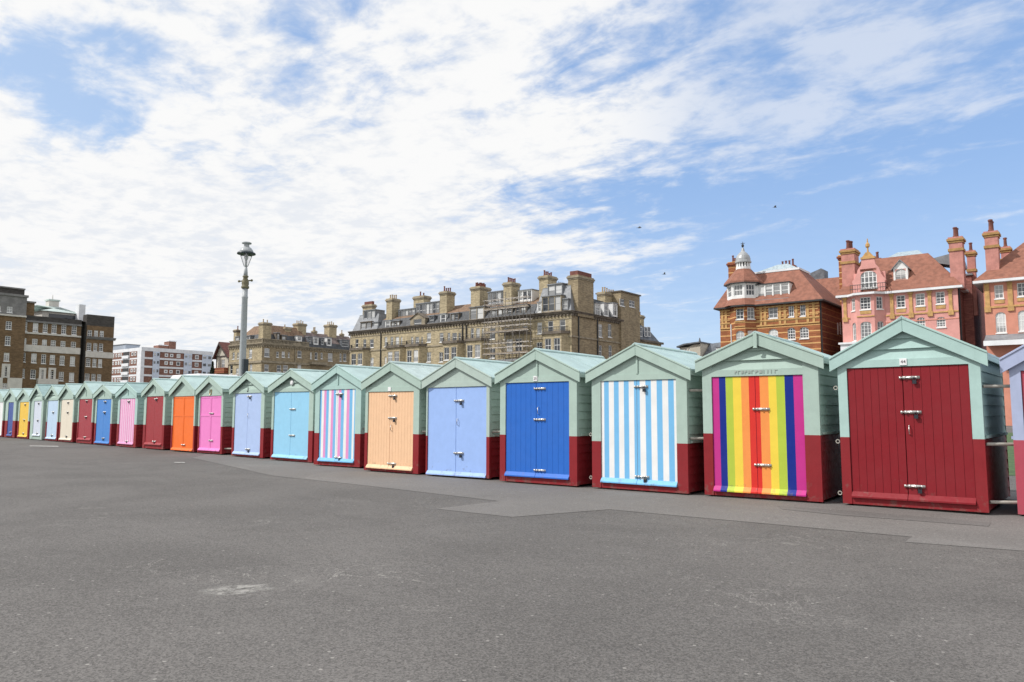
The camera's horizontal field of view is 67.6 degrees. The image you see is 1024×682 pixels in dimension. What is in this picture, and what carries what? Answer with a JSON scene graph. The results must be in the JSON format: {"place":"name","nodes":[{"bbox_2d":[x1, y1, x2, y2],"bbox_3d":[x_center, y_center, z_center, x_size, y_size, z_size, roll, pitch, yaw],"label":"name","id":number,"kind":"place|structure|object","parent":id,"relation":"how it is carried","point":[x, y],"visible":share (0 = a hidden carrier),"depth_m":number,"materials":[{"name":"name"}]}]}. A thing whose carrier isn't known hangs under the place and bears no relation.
{"place":"outdoors","nodes":[
{"label":"outdoors","id":0,"kind":"place"},
{"bbox_2d":[170,374,237,378],"bbox_3d":[-15.931,3.341,38.059,5.700,3.196,2.060,-5,-7,43],"label":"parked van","id":1,"kind":"object","parent":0,"point":[175,376],"visible":0.02,"depth_m":36.61,"materials":[{"name":"white paint"}]},
{"bbox_2d":[212,342,229,374],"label":"gabled house","id":2,"kind":"structure","parent":0,"point":[221,355],"depth_m":213.08,"materials":[{"name":"beige paint"}]},
{"bbox_2d":[228,319,349,374],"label":"corner building","id":3,"kind":"structure","parent":0,"point":[270,347],"depth_m":200.03,"materials":[{"name":"yellow brick"}]},
{"bbox_2d":[0,426,1023,681],"bbox_3d":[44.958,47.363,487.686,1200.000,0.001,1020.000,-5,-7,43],"label":"ground","id":4,"kind":"structure","parent":0,"point":[116,562],"depth_m":6.08,"materials":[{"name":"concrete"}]},
{"bbox_2d":[0,389,8,436],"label":"beach hut","id":5,"kind":"object","parent":4,"relation":"on","point":[3,392],"visible":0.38,"depth_m":42.68,"materials":[{"name":"green paint"}]},
{"bbox_2d":[0,402,2,435],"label":"door","id":6,"kind":"structure","parent":5,"relation":"in","point":[1,403],"depth_m":42.82,"materials":[{"name":"white wood"}]},
{"bbox_2d":[4,388,22,437],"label":"beach hut","id":7,"kind":"object","parent":4,"relation":"on","point":[11,414],"visible":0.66,"depth_m":41.55,"materials":[{"name":"green paint"}]},
{"bbox_2d":[6,402,11,435],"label":"door","id":8,"kind":"structure","parent":7,"relation":"in","point":[10,403],"depth_m":41.75,"materials":[{"name":"blue paint"}]},
{"bbox_2d":[8,402,13,435],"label":"door","id":9,"kind":"structure","parent":7,"relation":"in","point":[12,406],"depth_m":41.43,"materials":[{"name":"blue paint"}]},
{"bbox_2d":[16,388,33,438],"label":"beach hut","id":10,"kind":"object","parent":4,"relation":"on","point":[24,420],"visible":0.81,"depth_m":39.96,"materials":[{"name":"green paint"}]},
{"bbox_2d":[18,402,24,436],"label":"door","id":11,"kind":"structure","parent":10,"relation":"in","point":[21,422],"depth_m":40.23,"materials":[{"name":"yellow paint"}]},
{"bbox_2d":[21,402,28,436],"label":"door","id":12,"kind":"structure","parent":10,"relation":"in","point":[26,409],"depth_m":39.73,"materials":[{"name":"yellow paint"}]},
{"bbox_2d":[29,384,56,439],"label":"beach hut","id":13,"kind":"object","parent":4,"relation":"on","point":[38,412],"visible":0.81,"depth_m":38.42,"materials":[{"name":"green paint"}]},
{"bbox_2d":[31,401,37,435],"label":"door","id":14,"kind":"structure","parent":13,"relation":"in","point":[36,402],"depth_m":38.64,"materials":[{"name":"paint"}]},
{"bbox_2d":[35,401,41,435],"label":"door","id":15,"kind":"structure","parent":13,"relation":"in","point":[38,419],"depth_m":38.25,"materials":[{"name":"paint"}]},
{"bbox_2d":[45,385,63,440],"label":"beach hut","id":16,"kind":"object","parent":4,"relation":"on","point":[52,417],"visible":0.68,"depth_m":36.91,"materials":[{"name":"green paint"}]},
{"bbox_2d":[45,401,52,438],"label":"door","id":17,"kind":"structure","parent":16,"relation":"in","point":[50,403],"depth_m":37.16,"materials":[{"name":"paint"}]},
{"bbox_2d":[50,400,57,438],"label":"door","id":18,"kind":"structure","parent":16,"relation":"in","point":[55,403],"depth_m":36.67,"materials":[{"name":"paint"}]},
{"bbox_2d":[0,286,115,388],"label":"mansion block","id":19,"kind":"structure","parent":4,"relation":"on","point":[51,342],"depth_m":174.79,"materials":[{"name":"brown brick"}]},
{"bbox_2d":[3,353,9,361],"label":"window","id":20,"kind":"structure","parent":19,"relation":"in","point":[6,355],"depth_m":166.45,"materials":[{"name":"white glass"}]},
{"bbox_2d":[4,336,10,345],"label":"window","id":21,"kind":"structure","parent":19,"relation":"in","point":[7,338],"depth_m":166.78,"materials":[{"name":"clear glass"}]},
{"bbox_2d":[5,321,11,329],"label":"window","id":22,"kind":"structure","parent":19,"relation":"in","point":[8,324],"depth_m":167.10,"materials":[{"name":"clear glass"}]},
{"bbox_2d":[30,370,35,378],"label":"window","id":23,"kind":"structure","parent":19,"relation":"in","point":[33,372],"depth_m":171.46,"materials":[{"name":"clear glass"}]},
{"bbox_2d":[31,353,36,362],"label":"window","id":24,"kind":"structure","parent":19,"relation":"in","point":[33,357],"depth_m":171.74,"materials":[{"name":"white glass"}]},
{"bbox_2d":[33,323,38,332],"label":"window","id":25,"kind":"structure","parent":19,"relation":"in","point":[35,325],"depth_m":172.41,"materials":[{"name":"white glass"}]},
{"bbox_2d":[41,354,45,363],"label":"window","id":26,"kind":"structure","parent":19,"relation":"in","point":[43,357],"depth_m":173.34,"materials":[{"name":"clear glass"}]},
{"bbox_2d":[49,355,54,364],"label":"window","id":27,"kind":"structure","parent":19,"relation":"in","point":[52,357],"depth_m":174.78,"materials":[{"name":"white glass"}]},
{"bbox_2d":[51,324,56,333],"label":"window","id":28,"kind":"structure","parent":19,"relation":"in","point":[54,326],"depth_m":175.38,"materials":[{"name":"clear glass"}]},
{"bbox_2d":[61,325,66,334],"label":"window","id":29,"kind":"structure","parent":19,"relation":"in","point":[63,330],"depth_m":177.01,"materials":[{"name":"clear glass"}]},
{"bbox_2d":[70,356,74,365],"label":"window","id":30,"kind":"structure","parent":19,"relation":"in","point":[72,359],"depth_m":178.14,"materials":[{"name":"white glass"}]},
{"bbox_2d":[58,383,81,442],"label":"beach hut","id":31,"kind":"object","parent":4,"relation":"on","point":[68,414],"visible":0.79,"depth_m":35.43,"materials":[{"name":"green paint"}]},
{"bbox_2d":[58,400,67,439],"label":"door","id":32,"kind":"structure","parent":31,"relation":"in","point":[64,402],"depth_m":35.79,"materials":[{"name":"beige paint"}]},
{"bbox_2d":[64,399,72,439],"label":"door","id":33,"kind":"structure","parent":31,"relation":"in","point":[69,411],"depth_m":35.26,"materials":[{"name":"beige paint"}]},
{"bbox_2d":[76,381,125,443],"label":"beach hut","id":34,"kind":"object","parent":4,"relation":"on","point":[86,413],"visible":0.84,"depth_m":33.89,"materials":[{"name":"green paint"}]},
{"bbox_2d":[76,399,85,439],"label":"door","id":35,"kind":"structure","parent":34,"relation":"in","point":[82,409],"depth_m":34.15,"materials":[{"name":"paint"}]},
{"bbox_2d":[83,399,91,439],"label":"door","id":36,"kind":"structure","parent":34,"relation":"in","point":[88,415],"depth_m":33.62,"materials":[{"name":"paint"}]},
{"bbox_2d":[93,384,122,445],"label":"beach hut","id":37,"kind":"object","parent":4,"relation":"on","point":[106,415],"visible":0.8,"depth_m":32.29,"materials":[{"name":"green paint"}]},
{"bbox_2d":[94,399,104,442],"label":"door","id":38,"kind":"structure","parent":37,"relation":"in","point":[100,407],"depth_m":32.68,"materials":[{"name":"blue paint"}]},
{"bbox_2d":[101,399,110,443],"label":"door","id":39,"kind":"structure","parent":37,"relation":"in","point":[107,403],"depth_m":32.16,"materials":[{"name":"blue paint"}]},
{"bbox_2d":[115,382,147,447],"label":"beach hut","id":40,"kind":"object","parent":4,"relation":"on","point":[130,417],"visible":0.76,"depth_m":30.55,"materials":[{"name":"green paint"}]},
{"bbox_2d":[117,399,127,443],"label":"door","id":41,"kind":"structure","parent":40,"relation":"in","point":[124,403],"depth_m":30.95,"materials":[{"name":"paint"}]},
{"bbox_2d":[124,399,134,444],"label":"door","id":42,"kind":"structure","parent":40,"relation":"in","point":[131,402],"depth_m":30.45,"materials":[{"name":"paint"}]},
{"bbox_2d":[141,378,177,449],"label":"beach hut","id":43,"kind":"object","parent":4,"relation":"on","point":[157,416],"visible":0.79,"depth_m":28.82,"materials":[{"name":"green paint"}]},
{"bbox_2d":[144,396,154,444],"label":"door","id":44,"kind":"structure","parent":43,"relation":"in","point":[150,415],"depth_m":29.17,"materials":[{"name":"red paint"}]},
{"bbox_2d":[152,396,163,444],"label":"door","id":45,"kind":"structure","parent":43,"relation":"in","point":[158,417],"depth_m":28.68,"materials":[{"name":"red paint"}]},
{"bbox_2d":[111,341,212,382],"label":"flats","id":46,"kind":"structure","parent":4,"relation":"on","point":[137,363],"depth_m":310.29,"materials":[{"name":"white brick"}]},
{"bbox_2d":[168,375,207,451],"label":"beach hut","id":47,"kind":"object","parent":4,"relation":"on","point":[184,419],"visible":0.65,"depth_m":27.23,"materials":[{"name":"green paint"}]},
{"bbox_2d":[170,396,183,449],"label":"door","id":48,"kind":"structure","parent":47,"relation":"in","point":[177,436],"depth_m":27.53,"materials":[{"name":"orange paint"}]},
{"bbox_2d":[181,396,193,450],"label":"door","id":49,"kind":"structure","parent":47,"relation":"in","point":[188,414],"depth_m":26.97,"materials":[{"name":"orange paint"}]},
{"bbox_2d":[209,361,214,373],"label":"conifer tree","id":50,"kind":"object","parent":4,"relation":"on","point":[212,370],"visible":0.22,"depth_m":200.05,"materials":[{"name":"plant"}]},
{"bbox_2d":[209,585,262,594],"bbox_3d":[-2.175,1.964,6.023,0.663,0.001,0.375,1,-6,-14],"label":"ground marking","id":51,"kind":"object","parent":4,"relation":"on","point":[238,587],"visible":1,"depth_m":6.05,"materials":[{"name":"grey paint"}]},
{"bbox_2d":[237,241,255,375],"bbox_3d":[-12.047,0.025,34.297,0.820,9.120,0.820,-5,-7,43],"label":"street lamp","id":52,"kind":"object","parent":4,"relation":"on","point":[246,253],"visible":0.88,"depth_m":34.34,"materials":[{"name":"grey metal"}]},
{"bbox_2d":[348,270,663,366],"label":"terraced building","id":53,"kind":"structure","parent":4,"relation":"on","point":[573,315],"depth_m":146.12,"materials":[{"name":"yellow brick"}]},
{"bbox_2d":[537,322,541,334],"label":"window","id":54,"kind":"structure","parent":53,"relation":"in","point":[540,323],"depth_m":136.67,"materials":[{"name":"grey glass"}]},
{"bbox_2d":[483,290,532,361],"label":"scaffolding","id":55,"kind":"object","parent":4,"relation":"on","point":[512,330],"visible":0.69,"depth_m":138.03,"materials":[{"name":"grey metal"}]},
{"bbox_2d":[713,242,842,355],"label":"turreted mansion","id":56,"kind":"structure","parent":4,"relation":"on","point":[795,303],"depth_m":112.12,"materials":[{"name":"orange brick"}]},
{"bbox_2d":[768,307,777,318],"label":"window","id":57,"kind":"structure","parent":56,"relation":"in","point":[773,312],"depth_m":110.96,"materials":[{"name":"white glass"}]},
{"bbox_2d":[768,329,777,336],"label":"window","id":58,"kind":"structure","parent":56,"relation":"in","point":[774,332],"depth_m":110.77,"materials":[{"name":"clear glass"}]},
{"bbox_2d":[788,306,794,317],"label":"window","id":59,"kind":"structure","parent":56,"relation":"in","point":[791,308],"depth_m":109.38,"materials":[{"name":"white glass"}]},
{"bbox_2d":[787,328,795,339],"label":"window","id":60,"kind":"structure","parent":56,"relation":"in","point":[791,331],"depth_m":109.16,"materials":[{"name":"white glass"}]},
{"bbox_2d":[800,305,805,316],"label":"window","id":61,"kind":"structure","parent":56,"relation":"in","point":[802,307],"depth_m":108.44,"materials":[{"name":"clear glass"}]},
{"bbox_2d":[799,327,808,339],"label":"window","id":62,"kind":"structure","parent":56,"relation":"in","point":[804,331],"depth_m":108.05,"materials":[{"name":"white glass"}]},
{"bbox_2d":[836,227,986,350],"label":"pink villa","id":63,"kind":"object","parent":4,"relation":"on","point":[875,293],"visible":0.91,"depth_m":101.12,"materials":[{"name":"brick"}]},
{"bbox_2d":[896,295,905,308],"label":"window","id":64,"kind":"structure","parent":63,"relation":"in","point":[900,299],"depth_m":100.69,"materials":[{"name":"white glass"}]},
{"bbox_2d":[915,293,925,306],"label":"window","id":65,"kind":"structure","parent":63,"relation":"in","point":[920,298],"depth_m":99.25,"materials":[{"name":"white glass"}]},
{"bbox_2d":[916,317,925,325],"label":"window","id":66,"kind":"structure","parent":63,"relation":"in","point":[919,318],"depth_m":99.03,"materials":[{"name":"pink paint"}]},
{"bbox_2d":[935,291,945,304],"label":"window","id":67,"kind":"structure","parent":63,"relation":"in","point":[940,296],"depth_m":97.85,"materials":[{"name":"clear glass"}]},
{"bbox_2d":[936,317,946,328],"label":"window","id":68,"kind":"structure","parent":63,"relation":"in","point":[941,323],"depth_m":97.61,"materials":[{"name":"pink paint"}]},
{"bbox_2d":[973,219,1023,425],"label":"coral villa","id":69,"kind":"object","parent":4,"relation":"on","point":[998,283],"visible":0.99,"depth_m":93.70,"materials":[{"name":"brick"}]},
{"bbox_2d":[994,285,1004,299],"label":"window","id":70,"kind":"structure","parent":69,"relation":"in","point":[998,289],"depth_m":93.99,"materials":[{"name":"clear glass"}]},
{"bbox_2d":[995,312,1006,333],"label":"window","id":71,"kind":"structure","parent":69,"relation":"in","point":[1000,317],"depth_m":93.62,"materials":[{"name":"white glass"}]},
{"bbox_2d":[1017,283,1023,297],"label":"window","id":72,"kind":"structure","parent":69,"relation":"in","point":[1020,286],"depth_m":92.62,"materials":[{"name":"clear glass"}]},
{"bbox_2d":[1018,310,1023,332],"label":"window","id":73,"kind":"structure","parent":69,"relation":"in","point":[1020,313],"depth_m":92.36,"materials":[{"name":"white glass"}]},
{"bbox_2d":[0,0,1023,367],"label":"sky","id":74,"kind":"structure","parent":0,"point":[363,151],"materials":[{"name":"blue"}]},
{"bbox_2d":[193,453,1023,550],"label":"pavement","id":75,"kind":"structure","parent":0,"point":[1004,529],"depth_m":11.62,"materials":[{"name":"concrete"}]},
{"bbox_2d":[195,375,240,454],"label":"beach hut","id":76,"kind":"object","parent":75,"relation":"on","point":[215,413],"visible":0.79,"depth_m":25.70,"materials":[{"name":"green paint"}]},
{"bbox_2d":[197,396,210,450],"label":"door","id":77,"kind":"structure","parent":76,"relation":"in","point":[205,408],"depth_m":26.11,"materials":[{"name":"pink paint"}]},
{"bbox_2d":[208,396,221,450],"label":"door","id":78,"kind":"structure","parent":76,"relation":"in","point":[215,417],"depth_m":25.60,"materials":[{"name":"pink paint"}]},
{"bbox_2d":[229,371,283,458],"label":"beach hut","id":79,"kind":"object","parent":75,"relation":"on","point":[251,417],"visible":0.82,"depth_m":23.80,"materials":[{"name":"green paint"}]},
{"bbox_2d":[232,393,247,454],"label":"door","id":80,"kind":"structure","parent":79,"relation":"in","point":[241,404],"depth_m":24.18,"materials":[{"name":"paint"}]},
{"bbox_2d":[245,393,260,455],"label":"door","id":81,"kind":"structure","parent":79,"relation":"in","point":[254,399],"depth_m":23.63,"materials":[{"name":"paint"}]},
{"bbox_2d":[268,368,327,462],"bbox_3d":[-5.461,2.203,22.816,2.512,2.670,2.606,-4,-7,40],"label":"beach hut","id":82,"kind":"object","parent":75,"relation":"on","point":[293,418],"visible":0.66,"depth_m":21.99,"materials":[{"name":"green paint"}]},
{"bbox_2d":[271,392,291,457],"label":"door","id":83,"kind":"structure","parent":82,"relation":"in","point":[283,400],"depth_m":22.28,"materials":[{"name":"paint"}]},
{"bbox_2d":[288,392,308,459],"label":"door","id":84,"kind":"structure","parent":82,"relation":"in","point":[299,408],"depth_m":21.74,"materials":[{"name":"paint"}]},
{"bbox_2d":[311,364,380,467],"bbox_3d":[-3.693,2.014,20.747,2.302,2.660,2.578,-4,-7,38],"label":"beach hut","id":85,"kind":"object","parent":75,"relation":"on","point":[339,431],"visible":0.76,"depth_m":19.86,"materials":[{"name":"green paint"}]},
{"bbox_2d":[317,390,337,461],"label":"door","id":86,"kind":"structure","parent":85,"relation":"in","point":[328,398],"depth_m":20.09,"materials":[{"name":"paint"}]},
{"bbox_2d":[334,389,355,462],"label":"door","id":87,"kind":"structure","parent":85,"relation":"in","point":[346,397],"depth_m":19.66,"materials":[{"name":"paint"}]},
{"bbox_2d":[361,361,441,473],"bbox_3d":[-1.984,1.859,18.811,2.292,2.620,2.578,-4,-7,38],"label":"beach hut","id":88,"kind":"object","parent":75,"relation":"on","point":[395,421],"visible":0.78,"depth_m":17.90,"materials":[{"name":"green paint"}]},
{"bbox_2d":[365,392,390,468],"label":"door","id":89,"kind":"structure","parent":88,"relation":"in","point":[379,402],"depth_m":18.18,"materials":[{"name":"orange paint"}]},
{"bbox_2d":[387,391,413,470],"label":"door","id":90,"kind":"structure","parent":88,"relation":"in","point":[401,405],"depth_m":17.72,"materials":[{"name":"orange paint"}]},
{"bbox_2d":[421,357,511,478],"bbox_3d":[-0.353,1.736,17.502,2.312,2.620,2.578,-4,-7,38],"label":"beach hut","id":91,"kind":"object","parent":75,"relation":"on","point":[462,417],"visible":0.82,"depth_m":16.57,"materials":[{"name":"green paint"}]},
{"bbox_2d":[426,387,456,475],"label":"door","id":92,"kind":"structure","parent":91,"relation":"in","point":[441,404],"depth_m":16.89,"materials":[{"name":"paint"}]},
{"bbox_2d":[453,386,486,477],"bbox_3d":[-0.899,1.938,16.382,0.918,1.912,0.096,-4,-7,38],"label":"door","id":93,"kind":"structure","parent":91,"relation":"in","point":[470,452],"depth_m":16.37,"materials":[{"name":"paint"}]},
{"bbox_2d":[494,348,605,486],"bbox_3d":[1.236,1.572,16.054,2.074,2.690,2.578,-4,-7,38],"label":"beach hut","id":94,"kind":"object","parent":75,"relation":"on","point":[545,414],"visible":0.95,"depth_m":15.03,"materials":[{"name":"green paint"}]},
{"bbox_2d":[504,383,535,477],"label":"door","id":95,"kind":"structure","parent":94,"relation":"in","point":[520,397],"depth_m":15.34,"materials":[{"name":"paint"}]},
{"bbox_2d":[534,382,568,479],"bbox_3d":[0.766,1.730,14.880,0.833,1.862,0.096,-4,-7,38],"label":"door","id":96,"kind":"structure","parent":94,"relation":"in","point":[552,398],"depth_m":14.87,"materials":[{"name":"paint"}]},
{"bbox_2d":[585,342,704,493],"bbox_3d":[3.113,1.452,14.680,2.402,2.680,2.578,-4,-7,38],"label":"beach hut","id":97,"kind":"object","parent":75,"relation":"on","point":[647,418],"visible":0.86,"depth_m":13.73,"materials":[{"name":"green paint"}]},
{"bbox_2d":[600,381,637,484],"bbox_3d":[1.957,1.666,14.035,0.744,1.862,0.096,-4,-7,38],"label":"door","id":98,"kind":"structure","parent":97,"relation":"in","point":[618,398],"depth_m":14.03,"materials":[{"name":"wood"}]},
{"bbox_2d":[634,379,676,486],"bbox_3d":[2.544,1.625,13.582,0.824,1.862,0.096,-4,-7,38],"label":"door","id":99,"kind":"structure","parent":97,"relation":"in","point":[656,399],"depth_m":13.57,"materials":[{"name":"wood"}]},
{"bbox_2d":[695,331,842,502],"bbox_3d":[4.746,1.302,13.539,2.114,2.760,2.602,-4,-7,35],"label":"beach hut","id":100,"kind":"object","parent":75,"relation":"on","point":[771,425],"visible":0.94,"depth_m":12.54,"materials":[{"name":"green paint"}]},
{"bbox_2d":[712,376,757,493],"bbox_3d":[3.714,1.556,12.787,0.731,1.912,0.096,-4,-7,35],"label":"door","id":101,"kind":"structure","parent":100,"relation":"in","point":[733,398],"depth_m":12.79,"materials":[{"name":"paint"}]},
{"bbox_2d":[753,375,806,496],"bbox_3d":[4.310,1.517,12.367,0.811,1.912,0.096,-4,-7,35],"label":"door","id":102,"kind":"structure","parent":100,"relation":"in","point":[779,409],"depth_m":12.35,"materials":[{"name":"paint"}]},
{"bbox_2d":[778,506,990,525],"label":"pavement repair","id":103,"kind":"structure","parent":75,"relation":"on","point":[879,515],"depth_m":10.51,"materials":[{"name":"concrete"}]},
{"bbox_2d":[829,316,1016,513],"bbox_3d":[6.772,1.136,12.261,2.392,2.850,2.828,-4,-7,38],"label":"beach hut","id":104,"kind":"object","parent":75,"relation":"on","point":[922,419],"visible":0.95,"depth_m":11.29,"materials":[{"name":"green paint"}]},
{"bbox_2d":[847,367,908,500],"bbox_3d":[5.505,1.384,11.549,0.772,1.962,0.096,-4,-7,38],"label":"door","id":105,"kind":"structure","parent":104,"relation":"in","point":[875,395],"depth_m":11.54,"materials":[{"name":"red paint"}]},
{"bbox_2d":[899,365,975,504],"bbox_3d":[6.129,1.338,11.057,0.903,1.962,0.096,-4,-7,38],"label":"door","id":106,"kind":"structure","parent":104,"relation":"in","point":[937,404],"depth_m":11.04,"materials":[{"name":"red paint"}]},
{"bbox_2d":[999,345,1023,514],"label":"beach hut","id":107,"kind":"object","parent":75,"relation":"on","point":[1012,362],"visible":1,"depth_m":10.59,"materials":[{"name":"purple paint"}]},
{"bbox_2d":[1021,371,1023,411],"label":"door","id":108,"kind":"structure","parent":107,"relation":"in","point":[1022,372],"depth_m":10.60,"materials":[{"name":"paint"}]},
{"bbox_2d":[676,338,720,356],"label":"slate roofed house","id":109,"kind":"structure","parent":0,"point":[700,348],"depth_m":161.53,"materials":[{"name":"beige paint"}]},
{"bbox_2d":[1007,433,1015,475],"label":"lawn","id":110,"kind":"structure","parent":0,"point":[1011,460],"depth_m":25.22,"materials":[{"name":"green plant"}]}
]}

